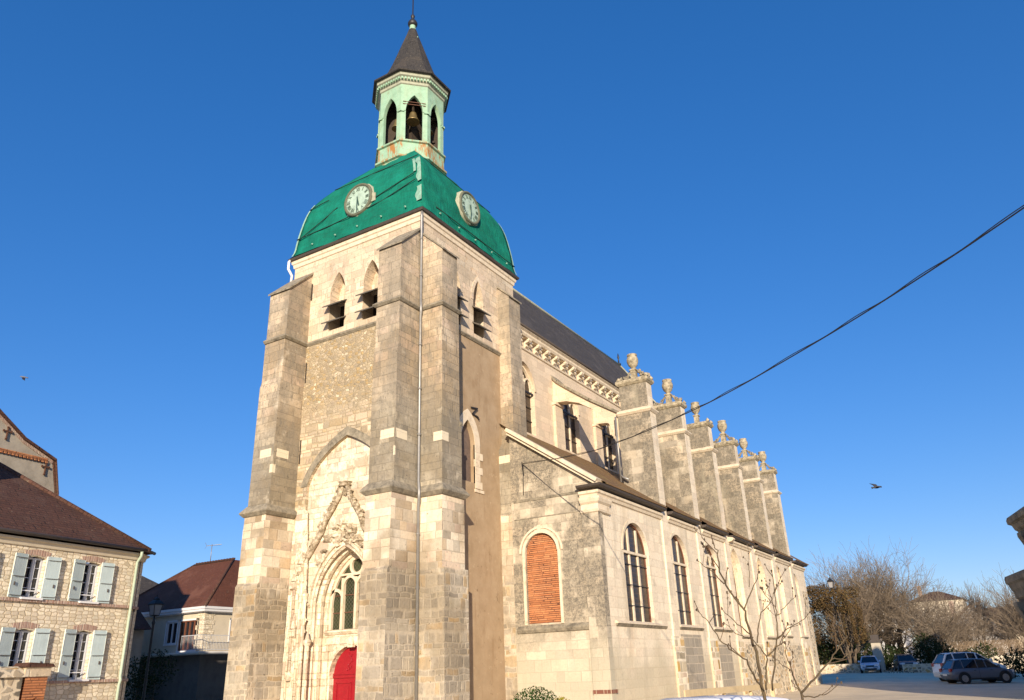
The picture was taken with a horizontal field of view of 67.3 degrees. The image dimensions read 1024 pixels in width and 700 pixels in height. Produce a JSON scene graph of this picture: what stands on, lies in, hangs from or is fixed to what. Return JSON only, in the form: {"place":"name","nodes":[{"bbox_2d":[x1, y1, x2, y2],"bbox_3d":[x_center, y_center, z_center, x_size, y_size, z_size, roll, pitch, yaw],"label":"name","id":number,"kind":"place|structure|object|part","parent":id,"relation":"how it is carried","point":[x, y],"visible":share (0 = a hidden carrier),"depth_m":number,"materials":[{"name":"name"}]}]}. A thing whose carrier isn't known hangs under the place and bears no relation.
{"place":"outdoors","nodes":[
{"label":"outdoors","id":0,"kind":"place"},
{"bbox_2d":[139,576,157,593],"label":"house","id":1,"kind":"structure","parent":0,"point":[146,584],"depth_m":58.83,"materials":[{"name":"stone"}]},
{"bbox_2d":[0,0,1023,645],"label":"sky","id":2,"kind":"structure","parent":0,"point":[705,191],"materials":[{"name":"blue"}]},
{"bbox_2d":[869,483,881,488],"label":"flying bird","id":3,"kind":"object","parent":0,"point":[875,486],"visible":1,"depth_m":69.94},
{"bbox_2d":[771,661,1023,699],"bbox_3d":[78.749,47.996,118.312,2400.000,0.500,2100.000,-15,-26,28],"label":"ground","id":4,"kind":"structure","parent":0,"point":[872,685],"depth_m":45.52,"materials":[{"name":"grey asphalt"}]},
{"bbox_2d":[0,666,24,699],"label":"garden wall","id":5,"kind":"structure","parent":4,"relation":"on","point":[11,678],"depth_m":22.40,"materials":[{"name":"beige stone"}]},
{"bbox_2d":[0,409,58,494],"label":"gabled building","id":6,"kind":"structure","parent":4,"relation":"on","point":[21,453],"depth_m":34.82,"materials":[{"name":"beige paint"}]},
{"bbox_2d":[13,662,55,699],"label":"gate pier","id":7,"kind":"structure","parent":4,"relation":"on","point":[34,682],"depth_m":22.97,"materials":[{"name":"brick"}]},
{"bbox_2d":[0,462,155,699],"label":"stone house","id":8,"kind":"structure","parent":4,"relation":"on","point":[70,576],"depth_m":25.46,"materials":[{"name":"stone"}]},
{"bbox_2d":[8,630,30,666],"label":"window","id":9,"kind":"structure","parent":8,"relation":"in","point":[21,638],"depth_m":23.66,"materials":[{"name":"white paint"}]},
{"bbox_2d":[20,557,43,599],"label":"window","id":10,"kind":"structure","parent":8,"relation":"in","point":[33,569],"depth_m":24.39,"materials":[{"name":"grey paint"}]},
{"bbox_2d":[68,632,89,681],"bbox_3d":[-14.186,10.057,25.256,0.350,1.510,0.720,-11,-24,21],"label":"window","id":11,"kind":"structure","parent":8,"relation":"in","point":[82,638],"depth_m":25.36,"materials":[{"name":"grey paint"}]},
{"bbox_2d":[78,563,98,603],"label":"window","id":12,"kind":"structure","parent":8,"relation":"in","point":[90,572],"depth_m":26.14,"materials":[{"name":"white paint"}]},
{"bbox_2d":[124,608,151,699],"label":"lane cottage","id":13,"kind":"structure","parent":4,"relation":"on","point":[141,625],"depth_m":47.50,"materials":[{"name":"grey stone"}]},
{"bbox_2d":[124,649,178,699],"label":"shrub","id":14,"kind":"object","parent":4,"relation":"on","point":[134,686],"visible":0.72,"depth_m":41.37,"materials":[{"name":"green plant"}]},
{"bbox_2d":[142,595,163,699],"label":"street lamp","id":15,"kind":"object","parent":4,"relation":"on","point":[156,604],"visible":1,"depth_m":35.86,"materials":[{"name":"black metal"}]},
{"bbox_2d":[136,558,239,699],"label":"lane house","id":16,"kind":"structure","parent":4,"relation":"on","point":[192,628],"depth_m":48.51,"materials":[{"name":"white paint"}]},
{"bbox_2d":[163,620,178,645],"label":"window","id":17,"kind":"structure","parent":16,"relation":"in","point":[171,630],"depth_m":49.00,"materials":[{"name":"white paint"}]},
{"bbox_2d":[176,618,198,652],"bbox_3d":[-20.188,17.823,48.058,1.880,1.940,0.200,-15,-26,28],"label":"balcony door","id":18,"kind":"structure","parent":16,"relation":"in","point":[187,626],"depth_m":48.20,"materials":[{"name":"brown wood"}]},
{"bbox_2d":[228,618,231,640],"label":"window","id":19,"kind":"structure","parent":16,"relation":"in","point":[230,618],"depth_m":49.08,"materials":[{"name":"white wood"}]},
{"bbox_2d":[223,0,822,699],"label":"church","id":20,"kind":"structure","parent":4,"relation":"on","point":[417,526],"depth_m":30.88,"materials":[{"name":"beige stone"}]},
{"bbox_2d":[333,645,356,699],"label":"door","id":21,"kind":"structure","parent":20,"relation":"in","point":[344,675],"depth_m":28.01,"materials":[{"name":"red paint"}]},
{"bbox_2d":[328,554,362,629],"bbox_3d":[-5.798,9.018,28.845,2.760,2.720,0.190,-15,-26,28],"label":"window","id":22,"kind":"structure","parent":20,"relation":"in","point":[344,602],"depth_m":29.04,"materials":[{"name":"beige glass"}]},
{"bbox_2d":[392,114,396,131],"bbox_3d":[-5.814,-11.594,39.046,0.560,0.950,0.560,-15,-26,28],"label":"bell","id":23,"kind":"object","parent":20,"relation":"hanging from","point":[394,126],"visible":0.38,"depth_m":38.83,"materials":[{"name":"brown metal"}]},
{"bbox_2d":[290,150,516,274],"bbox_3d":[-5.063,-6.358,37.777,7.865,5.380,7.857,-15,-26,28],"label":"safety net","id":24,"kind":"object","parent":20,"relation":"attached to","point":[412,180],"visible":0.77,"depth_m":34.70,"materials":[{"name":"plastic"}]},
{"bbox_2d":[406,106,419,126],"bbox_3d":[-4.999,-11.900,38.904,0.680,0.950,0.680,-15,-26,28],"label":"bell","id":25,"kind":"object","parent":20,"relation":"hanging from","point":[412,120],"visible":1,"depth_m":38.69,"materials":[{"name":"brown metal"}]},
{"bbox_2d":[522,365,532,433],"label":"clerestory window","id":26,"kind":"structure","parent":20,"relation":"in","point":[528,389],"depth_m":38.44,"materials":[{"name":"black glass"}]},
{"bbox_2d":[563,404,577,453],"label":"clerestory window","id":27,"kind":"structure","parent":20,"relation":"in","point":[569,412],"depth_m":41.79,"materials":[{"name":"black glass"}]},
{"bbox_2d":[602,425,613,469],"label":"clerestory window","id":28,"kind":"structure","parent":20,"relation":"in","point":[606,431],"depth_m":45.59,"materials":[{"name":"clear glass"}]},
{"bbox_2d":[616,524,667,628],"bbox_3d":[5.100,9.186,31.563,0.350,4.180,5.100,-15,-26,28],"label":"window","id":29,"kind":"structure","parent":20,"relation":"in","point":[639,607],"depth_m":31.73,"materials":[{"name":"beige glass"}]},
{"bbox_2d":[670,536,704,630],"bbox_3d":[8.046,10.867,36.045,0.350,4.270,3.460,-15,-26,28],"label":"window","id":30,"kind":"structure","parent":20,"relation":"in","point":[679,565],"depth_m":35.96,"materials":[{"name":"beige glass"}]},
{"bbox_2d":[704,546,733,632],"bbox_3d":[10.558,12.323,39.854,0.350,4.310,3.280,-15,-26,28],"label":"window","id":31,"kind":"structure","parent":20,"relation":"in","point":[712,581],"depth_m":39.73,"materials":[{"name":"black glass"}]},
{"bbox_2d":[731,552,753,638],"bbox_3d":[12.598,13.599,43.095,0.530,4.860,2.410,-15,-26,28],"label":"blocked window","id":32,"kind":"structure","parent":20,"relation":"in","point":[735,572],"depth_m":43.75,"materials":[{"name":"beige stone"}]},
{"bbox_2d":[757,563,776,639],"bbox_3d":[15.392,15.239,47.321,0.530,4.840,2.360,-15,-26,28],"label":"blocked window","id":33,"kind":"structure","parent":20,"relation":"in","point":[765,612],"depth_m":47.72,"materials":[{"name":"beige stone"}]},
{"bbox_2d":[523,205,1023,463],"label":"overhead cable","id":34,"kind":"object","parent":20,"relation":"attached to","point":[908,283],"visible":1,"depth_m":15.61,"materials":[{"name":"black metal"}]},
{"bbox_2d":[777,575,793,637],"bbox_3d":[17.764,16.604,50.925,0.530,4.660,2.110,-15,-26,28],"label":"blocked window","id":35,"kind":"structure","parent":20,"relation":"in","point":[788,636],"depth_m":51.26,"materials":[{"name":"beige stone"}]},
{"bbox_2d":[796,588,808,638],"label":"window","id":36,"kind":"structure","parent":20,"relation":"in","point":[806,637],"depth_m":54.14,"materials":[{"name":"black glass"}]},
{"bbox_2d":[805,640,818,684],"bbox_3d":[20.811,21.958,53.444,0.100,3.380,2.200,-15,-26,28],"label":"blind doorway","id":37,"kind":"structure","parent":20,"relation":"in","point":[809,643],"depth_m":54.08,"materials":[{"name":"beige stone"}]},
{"bbox_2d":[807,576,833,595],"bbox_3d":[23.160,17.786,57.849,2.136,1.376,0.568,-8,-23,14],"label":"wall lamp","id":38,"kind":"object","parent":20,"relation":"attached to","point":[830,582],"visible":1,"depth_m":57.64,"materials":[{"name":"white glass"}]},
{"bbox_2d":[511,686,569,699],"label":"shrub","id":39,"kind":"object","parent":4,"relation":"on","point":[526,695],"visible":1,"depth_m":18.93,"materials":[{"name":"green plant"}]},
{"bbox_2d":[661,695,789,699],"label":"parked car","id":40,"kind":"object","parent":4,"relation":"on","point":[732,697],"visible":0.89,"depth_m":10.33,"materials":[{"name":"white paint"}]},
{"bbox_2d":[684,683,779,696],"bbox_3d":[10.047,15.294,34.038,0.190,0.980,14.003,-15,-26,28],"label":"timber barrier","id":41,"kind":"object","parent":4,"relation":"on","point":[711,691],"visible":0.81,"depth_m":32.59,"materials":[{"name":"beige wood"}]},
{"bbox_2d":[694,524,810,699],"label":"sapling","id":42,"kind":"object","parent":4,"relation":"on","point":[760,682],"visible":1,"depth_m":8.51,"materials":[{"name":"brown plant"}]},
{"bbox_2d":[770,617,866,699],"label":"sapling","id":43,"kind":"object","parent":4,"relation":"on","point":[809,683],"visible":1,"depth_m":9.00,"materials":[{"name":"brown plant"}]},
{"bbox_2d":[820,664,868,673],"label":"wall","id":44,"kind":"structure","parent":4,"relation":"on","point":[835,668],"depth_m":74.71,"materials":[{"name":"beige stone"}]},
{"bbox_2d":[806,581,890,663],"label":"ivy tree","id":45,"kind":"object","parent":4,"relation":"on","point":[841,596],"visible":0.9,"depth_m":77.58,"materials":[{"name":"green plant"}]},
{"bbox_2d":[815,625,896,669],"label":"shrub","id":46,"kind":"object","parent":4,"relation":"on","point":[829,652],"visible":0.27,"depth_m":80.46,"materials":[{"name":"green plant"}]},
{"bbox_2d":[804,545,927,655],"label":"bare tree","id":47,"kind":"object","parent":4,"relation":"on","point":[853,579],"visible":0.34,"depth_m":83.20,"materials":[{"name":"brown plant"}]},
{"bbox_2d":[817,643,916,664],"bbox_3d":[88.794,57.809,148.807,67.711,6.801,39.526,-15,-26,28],"label":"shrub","id":48,"kind":"object","parent":4,"relation":"on","point":[835,653],"visible":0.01,"depth_m":158.26,"materials":[{"name":"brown plant"}]},
{"bbox_2d":[858,656,881,672],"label":"parked car","id":49,"kind":"object","parent":4,"relation":"on","point":[869,663],"visible":0.98,"depth_m":70.23,"materials":[{"name":"grey paint"}]},
{"bbox_2d":[869,635,885,671],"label":"gate pillar","id":50,"kind":"structure","parent":4,"relation":"on","point":[875,642],"depth_m":73.31,"materials":[{"name":"concrete"}]},
{"bbox_2d":[810,557,950,665],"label":"bare tree","id":51,"kind":"object","parent":4,"relation":"on","point":[899,607],"visible":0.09,"depth_m":89.19,"materials":[{"name":"brown plant"}]},
{"bbox_2d":[810,537,953,654],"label":"bare tree","id":52,"kind":"object","parent":4,"relation":"on","point":[878,576],"visible":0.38,"depth_m":85.48,"materials":[{"name":"brown plant"}]},
{"bbox_2d":[859,589,913,666],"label":"distant house","id":53,"kind":"structure","parent":4,"relation":"on","point":[906,642],"depth_m":102.08,"materials":[{"name":"beige tile"}]},
{"bbox_2d":[884,667,913,672],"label":"shrub","id":54,"kind":"object","parent":4,"relation":"on","point":[898,670],"visible":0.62,"depth_m":66.56,"materials":[{"name":"green plant"}]},
{"bbox_2d":[893,654,918,671],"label":"parked car","id":55,"kind":"object","parent":4,"relation":"on","point":[898,661],"visible":0.63,"depth_m":72.21,"materials":[{"name":"black metal"}]},
{"bbox_2d":[827,642,997,670],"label":"shrub","id":56,"kind":"object","parent":4,"relation":"on","point":[898,650],"visible":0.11,"depth_m":79.41,"materials":[{"name":"green plant"}]},
{"bbox_2d":[902,662,934,672],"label":"wall","id":57,"kind":"structure","parent":4,"relation":"on","point":[921,668],"depth_m":66.92,"materials":[{"name":"stone"}]},
{"bbox_2d":[904,633,956,663],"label":"shrub","id":58,"kind":"object","parent":4,"relation":"on","point":[933,653],"visible":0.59,"depth_m":75.15,"materials":[{"name":"green plant"}]},
{"bbox_2d":[869,578,994,661],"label":"bare tree","id":59,"kind":"object","parent":4,"relation":"on","point":[922,622],"visible":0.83,"depth_m":79.01,"materials":[{"name":"brown plant"}]},
{"bbox_2d":[911,586,965,663],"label":"distant house","id":60,"kind":"structure","parent":4,"relation":"on","point":[946,595],"depth_m":119.81,"materials":[{"name":"brown tile"}]},
{"bbox_2d":[926,608,1004,654],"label":"bare tree","id":61,"kind":"object","parent":4,"relation":"on","point":[981,631],"visible":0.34,"depth_m":81.87,"materials":[{"name":"brown plant"}]},
{"bbox_2d":[931,651,1006,681],"bbox_3d":[31.281,21.662,52.693,4.431,1.971,2.078,-2,-23,1],"label":"parked car","id":62,"kind":"object","parent":4,"relation":"on","point":[940,660],"visible":0.2,"depth_m":52.41,"materials":[{"name":"white paint"}]},
{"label":"rear window","id":63,"kind":"part","parent":62,"relation":"part of","materials":[{"name":"blue glass"}]},
{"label":"side window","id":64,"kind":"part","parent":62,"relation":"part of","materials":[{"name":"black glass"}]},
{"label":"side window","id":65,"kind":"part","parent":62,"relation":"part of","materials":[{"name":"black glass"}]},
{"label":"side window","id":66,"kind":"part","parent":62,"relation":"part of","materials":[{"name":"black glass"}]},
{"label":"side window","id":67,"kind":"part","parent":62,"relation":"part of","materials":[{"name":"black glass"}]},
{"bbox_2d":[916,594,1022,654],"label":"bare tree","id":68,"kind":"object","parent":4,"relation":"on","point":[978,627],"visible":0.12,"depth_m":91.72,"materials":[{"name":"brown plant"}]},
{"bbox_2d":[939,658,1015,683],"bbox_3d":[30.025,20.738,49.723,4.180,1.535,1.960,-2,-23,1],"label":"parked car","id":69,"kind":"object","parent":4,"relation":"on","point":[965,671],"visible":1,"depth_m":49.02,"materials":[{"name":"grey paint"}]},
{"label":"rear window","id":70,"kind":"part","parent":69,"relation":"part of","materials":[{"name":"blue glass"}]},
{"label":"side window","id":71,"kind":"part","parent":69,"relation":"part of","materials":[{"name":"black glass"}]},
{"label":"side window","id":72,"kind":"part","parent":69,"relation":"part of","materials":[{"name":"black glass"}]},
{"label":"side window","id":73,"kind":"part","parent":69,"relation":"part of","materials":[{"name":"black glass"}]},
{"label":"side window","id":74,"kind":"part","parent":69,"relation":"part of","materials":[{"name":"black glass"}]},
{"bbox_2d":[941,580,1018,654],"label":"bare tree","id":75,"kind":"object","parent":4,"relation":"on","point":[979,605],"visible":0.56,"depth_m":88.75,"materials":[{"name":"brown plant"}]},
{"bbox_2d":[947,601,1013,654],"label":"distant house","id":76,"kind":"structure","parent":4,"relation":"on","point":[982,629],"depth_m":104.02,"materials":[{"name":"beige tile"}]},
{"bbox_2d":[941,639,1023,669],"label":"picket fence","id":77,"kind":"object","parent":4,"relation":"on","point":[992,644],"visible":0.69,"depth_m":79.18,"materials":[{"name":"wood"}]},
{"bbox_2d":[973,562,1023,651],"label":"bare tree","id":78,"kind":"object","parent":4,"relation":"on","point":[1014,615],"visible":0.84,"depth_m":83.83,"materials":[{"name":"brown plant"}]},
{"bbox_2d":[978,593,1020,649],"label":"bare tree","id":79,"kind":"object","parent":4,"relation":"on","point":[1002,624],"visible":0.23,"depth_m":88.73,"materials":[{"name":"brown plant"}]},
{"bbox_2d":[988,583,1023,649],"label":"bare tree","id":80,"kind":"object","parent":4,"relation":"on","point":[1002,591],"visible":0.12,"depth_m":102.06,"materials":[{"name":"brown plant"}]},
{"bbox_2d":[994,646,1023,678],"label":"shrub","id":81,"kind":"object","parent":4,"relation":"on","point":[1016,661],"visible":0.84,"depth_m":55.75,"materials":[{"name":"green plant"}]},
{"bbox_2d":[1004,506,1023,619],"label":"ornate building","id":82,"kind":"structure","parent":4,"relation":"on","point":[1014,581],"depth_m":16.11,"materials":[{"name":"stone"}]}
]}

